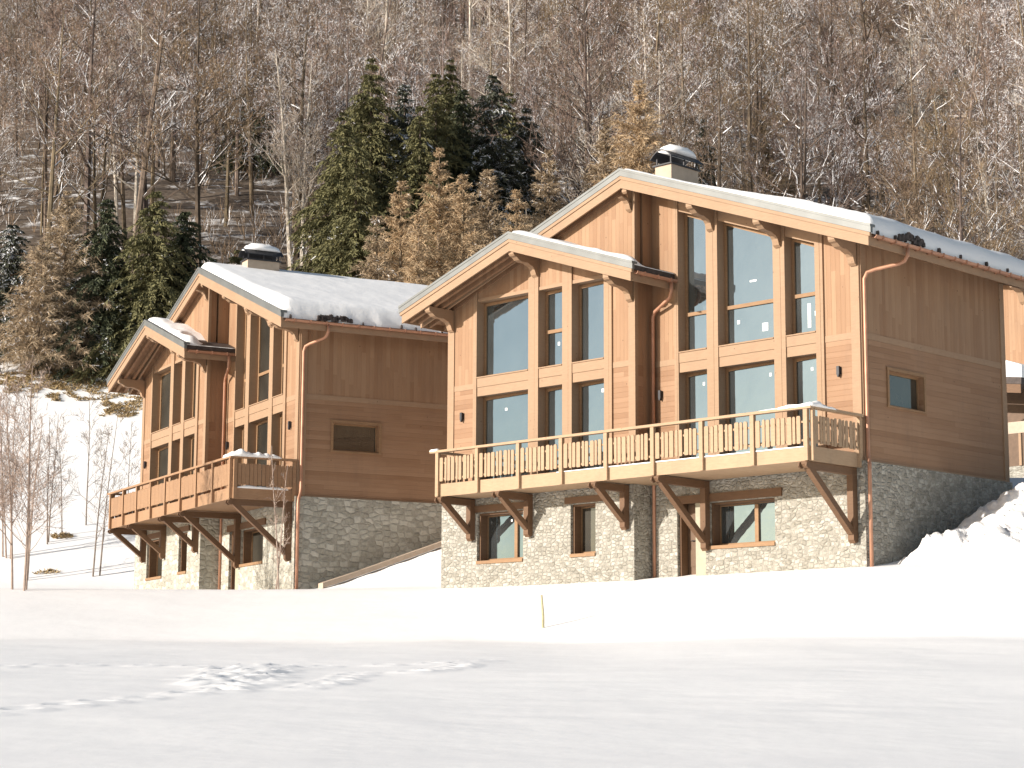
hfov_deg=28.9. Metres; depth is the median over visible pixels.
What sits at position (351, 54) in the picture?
bare tree
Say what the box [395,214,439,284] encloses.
larch tree
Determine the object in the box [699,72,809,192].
bare tree
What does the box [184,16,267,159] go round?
bare tree
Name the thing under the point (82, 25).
bare tree
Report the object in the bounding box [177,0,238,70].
bare tree
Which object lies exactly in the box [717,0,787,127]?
bare tree
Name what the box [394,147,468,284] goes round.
larch tree
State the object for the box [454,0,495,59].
bare tree
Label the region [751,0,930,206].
bare tree
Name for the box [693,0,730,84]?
bare tree
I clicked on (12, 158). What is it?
bare tree
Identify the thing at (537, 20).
bare tree
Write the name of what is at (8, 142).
bare tree
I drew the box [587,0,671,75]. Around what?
bare tree
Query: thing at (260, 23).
bare tree
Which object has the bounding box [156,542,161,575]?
window
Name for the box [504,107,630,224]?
bare tree
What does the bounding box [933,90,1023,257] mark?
bare tree
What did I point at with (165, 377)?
window
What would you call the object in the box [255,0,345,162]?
bare tree
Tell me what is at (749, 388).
window
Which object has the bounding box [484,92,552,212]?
spruce tree
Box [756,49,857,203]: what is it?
bare tree
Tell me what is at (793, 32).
bare tree
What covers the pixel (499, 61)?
bare tree
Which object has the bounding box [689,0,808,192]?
bare tree
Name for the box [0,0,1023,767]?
snow ground
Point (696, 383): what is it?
window
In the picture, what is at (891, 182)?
bare tree
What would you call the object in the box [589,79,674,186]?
larch tree
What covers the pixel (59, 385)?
dry grass
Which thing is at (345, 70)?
bare tree
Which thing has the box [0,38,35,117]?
bare tree
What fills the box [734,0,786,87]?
bare tree
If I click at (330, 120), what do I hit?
bare tree
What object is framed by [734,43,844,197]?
bare tree
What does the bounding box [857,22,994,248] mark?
bare tree
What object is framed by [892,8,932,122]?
bare tree
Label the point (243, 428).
window
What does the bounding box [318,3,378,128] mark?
bare tree
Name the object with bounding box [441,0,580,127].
bare tree
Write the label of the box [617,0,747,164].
bare tree
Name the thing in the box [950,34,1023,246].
bare tree
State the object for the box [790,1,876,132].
bare tree
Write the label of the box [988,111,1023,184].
bare tree
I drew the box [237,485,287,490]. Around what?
balcony snow
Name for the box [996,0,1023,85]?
bare tree
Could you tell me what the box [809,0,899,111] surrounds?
bare tree
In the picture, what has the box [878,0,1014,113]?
bare tree
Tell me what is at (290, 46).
bare tree
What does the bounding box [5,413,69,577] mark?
sapling
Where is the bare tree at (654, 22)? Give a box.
[608,0,683,67]
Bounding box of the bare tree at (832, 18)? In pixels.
[808,0,852,57]
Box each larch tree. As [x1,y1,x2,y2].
[0,190,121,363]
[0,240,98,376]
[346,215,403,281]
[368,180,425,282]
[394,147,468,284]
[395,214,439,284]
[428,173,490,279]
[465,169,512,254]
[500,189,530,233]
[521,150,565,231]
[579,117,619,190]
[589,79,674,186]
[729,89,816,197]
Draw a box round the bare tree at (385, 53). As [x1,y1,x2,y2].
[344,0,462,166]
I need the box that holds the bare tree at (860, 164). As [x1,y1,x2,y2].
[786,15,942,212]
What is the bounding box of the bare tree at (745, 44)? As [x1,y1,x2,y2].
[711,0,787,99]
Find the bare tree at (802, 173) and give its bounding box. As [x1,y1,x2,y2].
[681,16,932,209]
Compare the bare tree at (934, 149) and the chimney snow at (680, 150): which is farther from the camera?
the bare tree at (934, 149)
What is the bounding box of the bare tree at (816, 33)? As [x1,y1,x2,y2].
[790,1,843,73]
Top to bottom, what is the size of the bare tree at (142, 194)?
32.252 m
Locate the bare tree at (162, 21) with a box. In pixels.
[105,0,198,107]
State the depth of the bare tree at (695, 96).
163.63 m
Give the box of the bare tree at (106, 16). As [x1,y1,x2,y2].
[65,1,132,55]
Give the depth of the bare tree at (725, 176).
141.33 m
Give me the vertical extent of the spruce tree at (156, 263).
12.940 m
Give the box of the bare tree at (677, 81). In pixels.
[618,3,745,188]
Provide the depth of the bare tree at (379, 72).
159.08 m
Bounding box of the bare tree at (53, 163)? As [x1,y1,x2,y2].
[0,9,166,279]
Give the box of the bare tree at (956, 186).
[875,46,1015,211]
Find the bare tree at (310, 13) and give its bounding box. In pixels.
[290,0,335,58]
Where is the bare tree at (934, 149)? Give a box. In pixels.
[879,77,1003,234]
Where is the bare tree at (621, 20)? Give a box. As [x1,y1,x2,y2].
[599,0,662,38]
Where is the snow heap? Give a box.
[893,482,1023,571]
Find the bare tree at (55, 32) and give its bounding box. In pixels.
[18,0,95,100]
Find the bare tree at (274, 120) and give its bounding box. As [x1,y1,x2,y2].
[243,51,378,245]
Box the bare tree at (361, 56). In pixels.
[272,11,398,154]
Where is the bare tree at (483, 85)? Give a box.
[459,67,517,136]
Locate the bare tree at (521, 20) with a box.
[494,0,542,57]
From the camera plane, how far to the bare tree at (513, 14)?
204.04 m
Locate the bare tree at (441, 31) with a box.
[413,2,474,86]
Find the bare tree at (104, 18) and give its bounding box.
[29,0,131,162]
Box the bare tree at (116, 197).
[74,54,143,245]
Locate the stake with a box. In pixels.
[540,595,543,627]
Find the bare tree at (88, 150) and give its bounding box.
[10,0,182,278]
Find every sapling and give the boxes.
[0,351,72,590]
[0,378,58,558]
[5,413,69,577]
[24,411,78,543]
[41,429,77,535]
[56,409,139,576]
[68,395,127,524]
[113,420,140,492]
[265,453,294,588]
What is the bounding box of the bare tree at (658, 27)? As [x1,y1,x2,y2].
[573,0,744,172]
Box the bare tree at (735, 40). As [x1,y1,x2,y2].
[704,0,789,115]
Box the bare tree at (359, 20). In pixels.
[324,0,400,93]
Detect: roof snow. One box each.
[148,317,234,348]
[201,262,446,332]
[513,230,674,273]
[626,169,1023,276]
[1006,360,1023,377]
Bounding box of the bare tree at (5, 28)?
[0,10,18,48]
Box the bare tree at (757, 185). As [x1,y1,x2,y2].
[730,168,816,201]
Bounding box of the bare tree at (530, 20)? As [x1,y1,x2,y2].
[511,0,553,73]
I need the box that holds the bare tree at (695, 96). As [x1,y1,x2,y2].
[654,42,743,149]
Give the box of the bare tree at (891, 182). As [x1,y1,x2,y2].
[849,132,931,223]
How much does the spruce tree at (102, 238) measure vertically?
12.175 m
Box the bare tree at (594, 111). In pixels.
[542,57,621,180]
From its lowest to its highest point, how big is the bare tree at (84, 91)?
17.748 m
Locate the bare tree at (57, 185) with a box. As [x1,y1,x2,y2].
[23,33,135,201]
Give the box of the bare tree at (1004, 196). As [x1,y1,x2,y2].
[973,150,1023,255]
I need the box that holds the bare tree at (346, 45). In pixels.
[318,10,363,95]
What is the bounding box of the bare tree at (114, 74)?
[77,24,146,149]
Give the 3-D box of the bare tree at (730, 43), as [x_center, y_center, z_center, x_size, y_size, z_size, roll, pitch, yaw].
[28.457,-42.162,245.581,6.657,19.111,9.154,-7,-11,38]
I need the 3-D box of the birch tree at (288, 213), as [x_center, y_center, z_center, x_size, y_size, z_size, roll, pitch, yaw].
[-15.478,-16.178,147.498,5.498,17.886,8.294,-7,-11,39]
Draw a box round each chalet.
[106,248,447,589]
[398,149,1023,587]
[1003,285,1023,477]
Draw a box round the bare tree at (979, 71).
[937,36,1005,124]
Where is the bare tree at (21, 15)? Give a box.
[0,0,87,115]
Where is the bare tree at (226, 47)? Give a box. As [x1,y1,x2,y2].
[181,15,299,186]
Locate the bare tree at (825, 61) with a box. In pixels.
[809,41,895,159]
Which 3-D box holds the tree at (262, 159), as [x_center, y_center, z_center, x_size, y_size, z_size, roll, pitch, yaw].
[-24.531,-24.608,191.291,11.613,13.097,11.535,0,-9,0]
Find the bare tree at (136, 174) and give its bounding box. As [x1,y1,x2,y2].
[59,0,185,229]
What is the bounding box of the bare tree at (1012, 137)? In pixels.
[978,88,1023,191]
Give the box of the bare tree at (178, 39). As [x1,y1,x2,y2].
[137,2,192,76]
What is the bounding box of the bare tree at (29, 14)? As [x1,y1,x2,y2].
[15,0,47,66]
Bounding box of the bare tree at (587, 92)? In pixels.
[470,0,718,196]
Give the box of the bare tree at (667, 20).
[613,0,723,141]
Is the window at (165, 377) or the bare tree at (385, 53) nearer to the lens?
the window at (165, 377)
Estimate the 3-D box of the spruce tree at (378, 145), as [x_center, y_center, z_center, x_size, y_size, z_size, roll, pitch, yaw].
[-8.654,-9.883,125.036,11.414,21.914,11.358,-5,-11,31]
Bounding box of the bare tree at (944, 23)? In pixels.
[919,0,976,63]
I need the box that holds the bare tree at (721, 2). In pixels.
[636,0,750,137]
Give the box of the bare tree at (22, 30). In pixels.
[1,0,44,102]
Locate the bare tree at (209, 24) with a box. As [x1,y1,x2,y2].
[184,0,253,69]
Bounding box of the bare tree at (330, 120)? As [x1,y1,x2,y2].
[253,30,406,193]
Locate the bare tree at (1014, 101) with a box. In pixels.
[992,51,1023,172]
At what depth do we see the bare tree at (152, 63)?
216.42 m
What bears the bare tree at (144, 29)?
on the snow ground at (410, 662)
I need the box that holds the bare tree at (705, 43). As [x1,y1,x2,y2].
[660,0,746,150]
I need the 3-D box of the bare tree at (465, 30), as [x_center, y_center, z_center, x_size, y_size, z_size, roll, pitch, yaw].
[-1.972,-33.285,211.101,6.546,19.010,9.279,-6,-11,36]
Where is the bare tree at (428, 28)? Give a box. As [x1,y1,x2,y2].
[390,13,491,105]
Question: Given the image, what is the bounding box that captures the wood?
[0,0,1023,91]
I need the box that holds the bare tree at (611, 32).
[577,0,630,84]
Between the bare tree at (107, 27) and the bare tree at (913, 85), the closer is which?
the bare tree at (913, 85)
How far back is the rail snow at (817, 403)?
49.11 m
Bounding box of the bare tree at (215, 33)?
[170,0,279,168]
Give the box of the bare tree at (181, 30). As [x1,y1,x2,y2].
[162,0,200,85]
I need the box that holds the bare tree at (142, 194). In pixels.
[45,0,266,293]
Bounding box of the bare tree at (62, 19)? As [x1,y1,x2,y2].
[37,0,96,66]
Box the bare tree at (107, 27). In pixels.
[72,0,140,94]
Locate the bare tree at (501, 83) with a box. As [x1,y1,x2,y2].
[473,61,532,118]
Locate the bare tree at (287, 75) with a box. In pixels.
[263,33,307,112]
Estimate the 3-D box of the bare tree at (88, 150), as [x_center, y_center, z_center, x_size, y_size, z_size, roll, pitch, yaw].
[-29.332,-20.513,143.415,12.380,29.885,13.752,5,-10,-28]
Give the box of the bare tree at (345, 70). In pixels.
[322,36,367,104]
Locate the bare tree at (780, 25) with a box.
[768,0,807,72]
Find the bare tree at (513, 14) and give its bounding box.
[476,0,556,112]
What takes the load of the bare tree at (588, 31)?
on the snow ground at (410, 662)
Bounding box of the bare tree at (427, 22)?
[410,0,441,68]
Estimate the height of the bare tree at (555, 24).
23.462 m
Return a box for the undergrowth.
[0,77,1023,298]
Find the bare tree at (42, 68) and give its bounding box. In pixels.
[22,15,64,147]
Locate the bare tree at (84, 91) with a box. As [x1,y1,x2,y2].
[42,23,136,195]
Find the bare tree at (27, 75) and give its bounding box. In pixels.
[12,21,48,124]
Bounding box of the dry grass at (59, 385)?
[0,347,142,573]
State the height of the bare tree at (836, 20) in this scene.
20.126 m
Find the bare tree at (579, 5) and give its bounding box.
[531,0,628,96]
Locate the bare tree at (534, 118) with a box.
[505,28,580,186]
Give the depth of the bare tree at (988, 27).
257.73 m
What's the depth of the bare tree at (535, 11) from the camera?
191.62 m
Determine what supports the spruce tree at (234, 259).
on the snow ground at (410, 662)
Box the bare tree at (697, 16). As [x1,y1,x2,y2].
[616,0,738,135]
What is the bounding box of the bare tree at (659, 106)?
[576,42,717,172]
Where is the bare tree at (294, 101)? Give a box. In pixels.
[225,0,360,226]
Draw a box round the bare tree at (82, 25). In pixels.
[34,0,124,118]
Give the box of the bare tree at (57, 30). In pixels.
[9,5,96,177]
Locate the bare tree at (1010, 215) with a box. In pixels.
[976,181,1023,257]
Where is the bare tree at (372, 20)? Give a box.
[351,1,391,32]
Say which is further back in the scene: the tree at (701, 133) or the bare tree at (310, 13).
the bare tree at (310, 13)
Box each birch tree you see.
[243,49,331,269]
[266,54,340,271]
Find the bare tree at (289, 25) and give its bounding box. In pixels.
[252,0,339,87]
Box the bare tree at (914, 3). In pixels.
[894,0,970,132]
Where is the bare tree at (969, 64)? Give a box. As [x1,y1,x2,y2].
[905,0,1023,238]
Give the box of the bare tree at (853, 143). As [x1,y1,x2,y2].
[813,27,919,216]
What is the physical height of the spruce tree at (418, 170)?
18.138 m
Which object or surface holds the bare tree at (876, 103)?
on the snow ground at (410, 662)
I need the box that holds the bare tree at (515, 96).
[470,33,564,154]
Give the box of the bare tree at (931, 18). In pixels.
[901,0,970,49]
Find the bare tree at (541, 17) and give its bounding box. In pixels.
[493,0,594,117]
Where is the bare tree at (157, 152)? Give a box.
[120,0,230,166]
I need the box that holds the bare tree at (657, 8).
[601,0,719,132]
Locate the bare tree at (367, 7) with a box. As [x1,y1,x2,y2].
[335,0,404,123]
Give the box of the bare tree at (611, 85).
[556,43,647,142]
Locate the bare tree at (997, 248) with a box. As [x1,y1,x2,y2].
[888,75,1023,259]
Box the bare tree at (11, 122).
[0,84,26,142]
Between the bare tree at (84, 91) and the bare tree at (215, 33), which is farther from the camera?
the bare tree at (215, 33)
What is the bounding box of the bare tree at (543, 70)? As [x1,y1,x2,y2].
[501,17,566,158]
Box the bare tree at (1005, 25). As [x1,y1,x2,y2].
[975,0,1023,111]
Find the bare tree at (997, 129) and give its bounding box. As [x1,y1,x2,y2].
[934,39,1023,249]
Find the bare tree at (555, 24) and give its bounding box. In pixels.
[518,0,622,149]
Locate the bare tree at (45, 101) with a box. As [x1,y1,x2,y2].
[0,0,112,245]
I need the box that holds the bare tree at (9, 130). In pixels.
[0,74,72,205]
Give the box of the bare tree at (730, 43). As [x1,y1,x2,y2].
[710,1,769,93]
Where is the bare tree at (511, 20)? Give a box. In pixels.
[500,0,522,70]
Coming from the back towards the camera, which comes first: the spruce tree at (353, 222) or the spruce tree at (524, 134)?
the spruce tree at (524, 134)
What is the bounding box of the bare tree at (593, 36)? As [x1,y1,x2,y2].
[568,2,612,91]
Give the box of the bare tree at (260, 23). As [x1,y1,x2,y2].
[218,0,296,61]
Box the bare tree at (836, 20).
[814,0,853,69]
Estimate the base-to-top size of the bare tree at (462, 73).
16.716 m
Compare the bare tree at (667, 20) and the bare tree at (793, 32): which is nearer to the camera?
the bare tree at (667, 20)
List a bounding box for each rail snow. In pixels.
[223,449,280,458]
[761,401,837,410]
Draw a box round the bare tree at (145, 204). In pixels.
[93,38,185,216]
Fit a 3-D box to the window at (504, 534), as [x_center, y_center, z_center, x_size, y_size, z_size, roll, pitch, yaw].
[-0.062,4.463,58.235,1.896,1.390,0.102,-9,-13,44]
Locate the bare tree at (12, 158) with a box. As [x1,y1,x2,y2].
[0,56,46,225]
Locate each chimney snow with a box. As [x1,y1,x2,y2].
[242,243,280,252]
[658,144,695,161]
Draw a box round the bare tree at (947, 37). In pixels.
[907,0,1002,105]
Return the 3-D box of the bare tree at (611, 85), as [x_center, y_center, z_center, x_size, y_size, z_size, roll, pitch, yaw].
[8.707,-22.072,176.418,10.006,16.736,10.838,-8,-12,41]
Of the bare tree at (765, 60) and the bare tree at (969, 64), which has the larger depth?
the bare tree at (765, 60)
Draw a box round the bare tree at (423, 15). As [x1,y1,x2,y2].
[402,0,461,80]
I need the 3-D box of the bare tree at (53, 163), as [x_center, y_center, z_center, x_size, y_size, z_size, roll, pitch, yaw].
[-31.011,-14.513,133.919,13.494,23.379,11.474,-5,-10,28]
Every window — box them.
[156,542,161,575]
[157,446,167,506]
[159,370,170,429]
[190,437,193,497]
[192,363,196,416]
[241,428,243,485]
[243,314,246,407]
[251,531,262,561]
[256,420,267,486]
[257,317,269,401]
[279,414,282,487]
[281,330,284,393]
[330,420,381,454]
[483,391,527,479]
[484,296,527,375]
[487,513,522,559]
[545,386,561,472]
[546,289,561,365]
[579,281,603,360]
[579,380,603,468]
[581,506,595,552]
[684,213,706,350]
[686,371,707,457]
[720,501,774,544]
[724,223,773,344]
[726,362,775,453]
[791,239,815,333]
[793,356,817,446]
[886,367,926,413]
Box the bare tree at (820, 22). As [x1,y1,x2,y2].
[763,0,894,168]
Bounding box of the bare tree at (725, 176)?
[694,137,743,188]
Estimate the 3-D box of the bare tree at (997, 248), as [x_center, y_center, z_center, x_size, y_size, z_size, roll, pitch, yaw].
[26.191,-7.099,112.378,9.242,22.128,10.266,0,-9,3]
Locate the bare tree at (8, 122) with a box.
[0,80,26,148]
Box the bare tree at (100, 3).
[56,0,150,128]
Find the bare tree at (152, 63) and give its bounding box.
[126,14,189,99]
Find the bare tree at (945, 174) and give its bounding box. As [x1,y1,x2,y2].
[891,47,1023,258]
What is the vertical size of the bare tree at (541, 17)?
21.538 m
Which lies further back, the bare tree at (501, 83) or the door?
the bare tree at (501, 83)
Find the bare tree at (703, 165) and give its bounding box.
[679,139,736,189]
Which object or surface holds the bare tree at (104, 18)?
on the snow ground at (410, 662)
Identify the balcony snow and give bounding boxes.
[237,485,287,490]
[556,446,802,472]
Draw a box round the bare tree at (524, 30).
[495,0,568,107]
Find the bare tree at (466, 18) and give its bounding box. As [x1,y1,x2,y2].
[445,0,527,58]
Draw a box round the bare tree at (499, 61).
[456,15,537,138]
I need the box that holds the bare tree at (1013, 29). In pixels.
[948,0,1023,178]
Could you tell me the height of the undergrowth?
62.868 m
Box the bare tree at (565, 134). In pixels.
[508,0,656,222]
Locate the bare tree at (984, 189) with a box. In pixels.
[926,157,1023,258]
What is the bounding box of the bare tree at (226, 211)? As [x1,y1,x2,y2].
[176,15,293,226]
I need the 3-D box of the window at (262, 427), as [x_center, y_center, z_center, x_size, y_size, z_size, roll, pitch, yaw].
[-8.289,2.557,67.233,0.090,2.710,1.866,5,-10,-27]
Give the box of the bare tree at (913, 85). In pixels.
[888,35,940,169]
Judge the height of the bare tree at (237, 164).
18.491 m
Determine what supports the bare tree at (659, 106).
on the snow ground at (410, 662)
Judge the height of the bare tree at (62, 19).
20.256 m
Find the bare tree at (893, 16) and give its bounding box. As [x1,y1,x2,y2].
[849,0,940,125]
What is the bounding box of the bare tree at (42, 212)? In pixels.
[0,86,84,234]
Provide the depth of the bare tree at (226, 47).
183.27 m
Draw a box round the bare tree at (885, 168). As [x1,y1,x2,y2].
[834,73,924,218]
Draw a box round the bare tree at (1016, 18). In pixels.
[996,0,1023,49]
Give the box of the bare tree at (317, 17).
[304,0,337,69]
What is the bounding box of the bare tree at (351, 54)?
[298,0,399,216]
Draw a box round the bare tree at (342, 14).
[319,0,358,82]
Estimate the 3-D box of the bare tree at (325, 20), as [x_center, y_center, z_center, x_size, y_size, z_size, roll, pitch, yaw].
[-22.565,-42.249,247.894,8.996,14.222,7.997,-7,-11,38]
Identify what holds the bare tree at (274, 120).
on the snow ground at (410, 662)
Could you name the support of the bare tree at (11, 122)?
on the snow ground at (410, 662)
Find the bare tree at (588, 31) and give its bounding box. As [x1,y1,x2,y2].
[546,0,664,94]
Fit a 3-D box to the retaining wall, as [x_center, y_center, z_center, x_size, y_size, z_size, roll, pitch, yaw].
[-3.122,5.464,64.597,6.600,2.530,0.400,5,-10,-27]
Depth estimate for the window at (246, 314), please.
69.80 m
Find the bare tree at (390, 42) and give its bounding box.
[349,2,424,119]
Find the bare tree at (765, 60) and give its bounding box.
[723,0,814,168]
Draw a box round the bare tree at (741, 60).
[665,0,811,191]
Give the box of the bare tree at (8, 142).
[0,102,20,165]
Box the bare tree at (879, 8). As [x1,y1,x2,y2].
[801,0,935,215]
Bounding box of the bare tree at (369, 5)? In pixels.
[336,0,433,95]
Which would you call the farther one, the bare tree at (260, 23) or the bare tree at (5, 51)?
the bare tree at (260, 23)
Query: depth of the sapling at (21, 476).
61.68 m
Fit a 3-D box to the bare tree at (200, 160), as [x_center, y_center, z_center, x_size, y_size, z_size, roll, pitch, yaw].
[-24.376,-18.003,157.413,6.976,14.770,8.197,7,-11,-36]
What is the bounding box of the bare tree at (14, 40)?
[0,0,59,156]
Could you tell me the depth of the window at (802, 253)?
52.62 m
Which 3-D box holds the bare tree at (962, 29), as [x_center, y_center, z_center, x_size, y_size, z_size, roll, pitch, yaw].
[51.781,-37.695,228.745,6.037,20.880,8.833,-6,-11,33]
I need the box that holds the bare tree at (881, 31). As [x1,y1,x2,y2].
[846,0,907,89]
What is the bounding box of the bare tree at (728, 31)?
[703,0,761,97]
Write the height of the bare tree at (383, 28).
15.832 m
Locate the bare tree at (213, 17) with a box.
[164,0,271,128]
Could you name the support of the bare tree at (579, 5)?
on the snow ground at (410, 662)
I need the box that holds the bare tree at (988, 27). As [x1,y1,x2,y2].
[949,0,1023,96]
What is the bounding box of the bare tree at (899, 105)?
[874,18,954,211]
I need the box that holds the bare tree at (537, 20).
[511,0,583,97]
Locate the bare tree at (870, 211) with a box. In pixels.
[861,203,886,217]
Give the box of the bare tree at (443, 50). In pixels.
[365,0,512,153]
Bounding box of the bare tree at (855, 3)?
[815,0,913,171]
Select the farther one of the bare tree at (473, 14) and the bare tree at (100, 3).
the bare tree at (473, 14)
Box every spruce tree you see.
[0,224,52,373]
[24,199,145,381]
[61,191,195,388]
[134,211,216,317]
[227,249,244,264]
[285,112,390,278]
[308,58,407,273]
[309,152,394,278]
[371,106,454,281]
[376,84,448,246]
[410,74,479,246]
[427,59,472,145]
[438,89,501,249]
[454,75,537,255]
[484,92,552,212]
[497,108,565,228]
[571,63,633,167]
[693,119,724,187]
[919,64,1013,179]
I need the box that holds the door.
[687,503,695,574]
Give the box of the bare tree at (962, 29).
[939,0,980,75]
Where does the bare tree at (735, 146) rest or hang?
on the snow ground at (410, 662)
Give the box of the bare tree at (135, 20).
[101,0,194,86]
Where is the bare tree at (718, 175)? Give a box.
[627,37,827,203]
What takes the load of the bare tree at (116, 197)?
on the snow ground at (410, 662)
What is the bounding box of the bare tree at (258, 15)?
[208,0,281,67]
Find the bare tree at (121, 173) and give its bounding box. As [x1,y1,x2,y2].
[76,16,175,243]
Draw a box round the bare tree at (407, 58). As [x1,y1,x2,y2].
[389,7,432,105]
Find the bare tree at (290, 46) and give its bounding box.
[229,0,376,257]
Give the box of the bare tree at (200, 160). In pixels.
[154,73,234,192]
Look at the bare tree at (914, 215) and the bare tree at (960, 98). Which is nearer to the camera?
the bare tree at (914, 215)
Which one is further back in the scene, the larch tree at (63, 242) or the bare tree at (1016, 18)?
the bare tree at (1016, 18)
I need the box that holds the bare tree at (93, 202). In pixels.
[3,67,144,273]
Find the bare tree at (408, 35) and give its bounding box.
[380,1,447,84]
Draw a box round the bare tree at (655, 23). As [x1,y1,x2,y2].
[594,0,703,61]
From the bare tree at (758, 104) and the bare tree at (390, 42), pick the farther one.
the bare tree at (390, 42)
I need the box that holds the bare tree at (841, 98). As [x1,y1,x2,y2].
[760,24,908,206]
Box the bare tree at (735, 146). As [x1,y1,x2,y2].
[688,95,754,186]
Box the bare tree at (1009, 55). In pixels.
[973,1,1022,139]
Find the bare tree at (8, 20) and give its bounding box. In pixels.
[0,1,28,48]
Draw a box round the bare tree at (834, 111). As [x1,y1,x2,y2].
[791,71,852,186]
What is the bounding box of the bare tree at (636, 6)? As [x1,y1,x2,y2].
[582,0,717,135]
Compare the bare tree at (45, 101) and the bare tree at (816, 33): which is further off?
the bare tree at (816, 33)
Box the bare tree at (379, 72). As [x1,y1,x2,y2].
[307,0,428,165]
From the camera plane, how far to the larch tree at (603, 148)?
122.48 m
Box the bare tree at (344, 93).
[321,62,360,144]
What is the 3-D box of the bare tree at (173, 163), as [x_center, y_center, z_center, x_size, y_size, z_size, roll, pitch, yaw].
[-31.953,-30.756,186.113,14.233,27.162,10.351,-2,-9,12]
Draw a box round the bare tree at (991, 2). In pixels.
[915,0,1010,107]
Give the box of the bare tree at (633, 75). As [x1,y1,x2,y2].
[557,16,694,199]
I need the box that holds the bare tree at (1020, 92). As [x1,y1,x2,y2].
[974,14,1023,163]
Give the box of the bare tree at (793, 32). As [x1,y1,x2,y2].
[752,0,829,122]
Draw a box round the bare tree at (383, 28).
[357,0,406,70]
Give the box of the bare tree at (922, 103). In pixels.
[865,78,954,220]
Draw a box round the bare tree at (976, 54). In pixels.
[881,0,1023,238]
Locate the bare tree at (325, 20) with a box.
[301,0,362,77]
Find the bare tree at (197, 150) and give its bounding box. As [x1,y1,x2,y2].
[79,0,288,266]
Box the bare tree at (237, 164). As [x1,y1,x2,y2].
[199,8,287,195]
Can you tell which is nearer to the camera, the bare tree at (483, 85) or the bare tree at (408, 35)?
the bare tree at (483, 85)
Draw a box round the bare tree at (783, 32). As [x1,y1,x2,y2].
[721,0,840,174]
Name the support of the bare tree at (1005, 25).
on the snow ground at (410, 662)
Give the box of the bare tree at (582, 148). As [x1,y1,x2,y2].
[539,39,628,173]
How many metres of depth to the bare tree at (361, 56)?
161.03 m
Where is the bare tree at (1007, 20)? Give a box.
[990,2,1022,55]
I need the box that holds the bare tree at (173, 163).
[97,0,233,181]
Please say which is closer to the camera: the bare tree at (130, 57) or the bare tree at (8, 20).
the bare tree at (130, 57)
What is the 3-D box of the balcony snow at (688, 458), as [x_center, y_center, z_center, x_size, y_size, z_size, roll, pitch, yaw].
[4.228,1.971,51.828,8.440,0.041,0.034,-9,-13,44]
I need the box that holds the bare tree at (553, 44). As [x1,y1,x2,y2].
[521,0,588,138]
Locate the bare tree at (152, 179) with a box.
[117,11,185,204]
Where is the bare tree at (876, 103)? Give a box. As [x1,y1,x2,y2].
[836,45,930,187]
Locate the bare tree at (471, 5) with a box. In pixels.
[451,0,478,103]
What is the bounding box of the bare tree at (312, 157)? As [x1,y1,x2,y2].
[252,122,334,272]
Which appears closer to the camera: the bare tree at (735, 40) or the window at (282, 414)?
the window at (282, 414)
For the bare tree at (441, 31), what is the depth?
245.65 m
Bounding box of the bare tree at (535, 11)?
[511,0,591,171]
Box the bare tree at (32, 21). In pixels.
[5,0,54,80]
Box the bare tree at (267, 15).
[227,0,292,38]
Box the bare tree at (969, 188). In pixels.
[925,93,1012,239]
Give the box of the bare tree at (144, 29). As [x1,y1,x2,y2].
[95,0,182,121]
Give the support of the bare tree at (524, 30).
on the snow ground at (410, 662)
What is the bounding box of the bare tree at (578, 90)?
[507,25,657,191]
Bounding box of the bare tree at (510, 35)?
[452,0,563,135]
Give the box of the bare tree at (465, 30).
[458,0,517,89]
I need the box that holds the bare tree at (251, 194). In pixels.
[187,0,304,216]
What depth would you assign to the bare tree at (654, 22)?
237.81 m
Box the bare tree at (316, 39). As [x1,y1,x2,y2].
[269,0,352,202]
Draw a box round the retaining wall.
[318,541,440,588]
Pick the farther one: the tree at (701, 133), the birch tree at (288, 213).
the birch tree at (288, 213)
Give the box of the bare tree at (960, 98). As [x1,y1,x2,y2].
[938,54,981,162]
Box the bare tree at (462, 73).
[424,39,483,130]
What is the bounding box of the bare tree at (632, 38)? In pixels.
[594,0,661,114]
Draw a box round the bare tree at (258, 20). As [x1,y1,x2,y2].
[233,0,314,64]
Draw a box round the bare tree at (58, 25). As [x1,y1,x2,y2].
[2,0,118,130]
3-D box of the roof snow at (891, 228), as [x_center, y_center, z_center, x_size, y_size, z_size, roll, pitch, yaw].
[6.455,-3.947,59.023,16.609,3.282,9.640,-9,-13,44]
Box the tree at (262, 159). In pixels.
[203,61,296,179]
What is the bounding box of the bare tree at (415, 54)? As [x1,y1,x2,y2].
[377,1,483,154]
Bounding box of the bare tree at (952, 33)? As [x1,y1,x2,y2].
[888,0,1023,182]
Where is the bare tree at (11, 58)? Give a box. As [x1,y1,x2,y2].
[0,9,54,177]
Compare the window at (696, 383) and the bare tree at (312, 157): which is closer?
the window at (696, 383)
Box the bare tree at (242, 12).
[220,0,270,56]
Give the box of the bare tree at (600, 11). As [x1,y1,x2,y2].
[544,0,661,158]
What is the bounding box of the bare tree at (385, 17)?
[299,0,443,187]
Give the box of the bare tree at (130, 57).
[88,2,176,172]
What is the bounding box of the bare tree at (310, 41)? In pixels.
[266,0,351,124]
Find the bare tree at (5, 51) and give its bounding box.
[0,33,28,86]
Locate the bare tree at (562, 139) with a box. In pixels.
[514,72,619,204]
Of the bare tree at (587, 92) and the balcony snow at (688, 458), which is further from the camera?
the bare tree at (587, 92)
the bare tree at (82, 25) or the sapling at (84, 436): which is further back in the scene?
the bare tree at (82, 25)
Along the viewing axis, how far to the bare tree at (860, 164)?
176.19 m
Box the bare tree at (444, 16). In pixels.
[427,0,479,52]
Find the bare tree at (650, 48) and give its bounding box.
[602,1,687,161]
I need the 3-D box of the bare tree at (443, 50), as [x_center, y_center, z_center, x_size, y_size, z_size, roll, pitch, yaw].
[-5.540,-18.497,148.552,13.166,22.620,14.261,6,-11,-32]

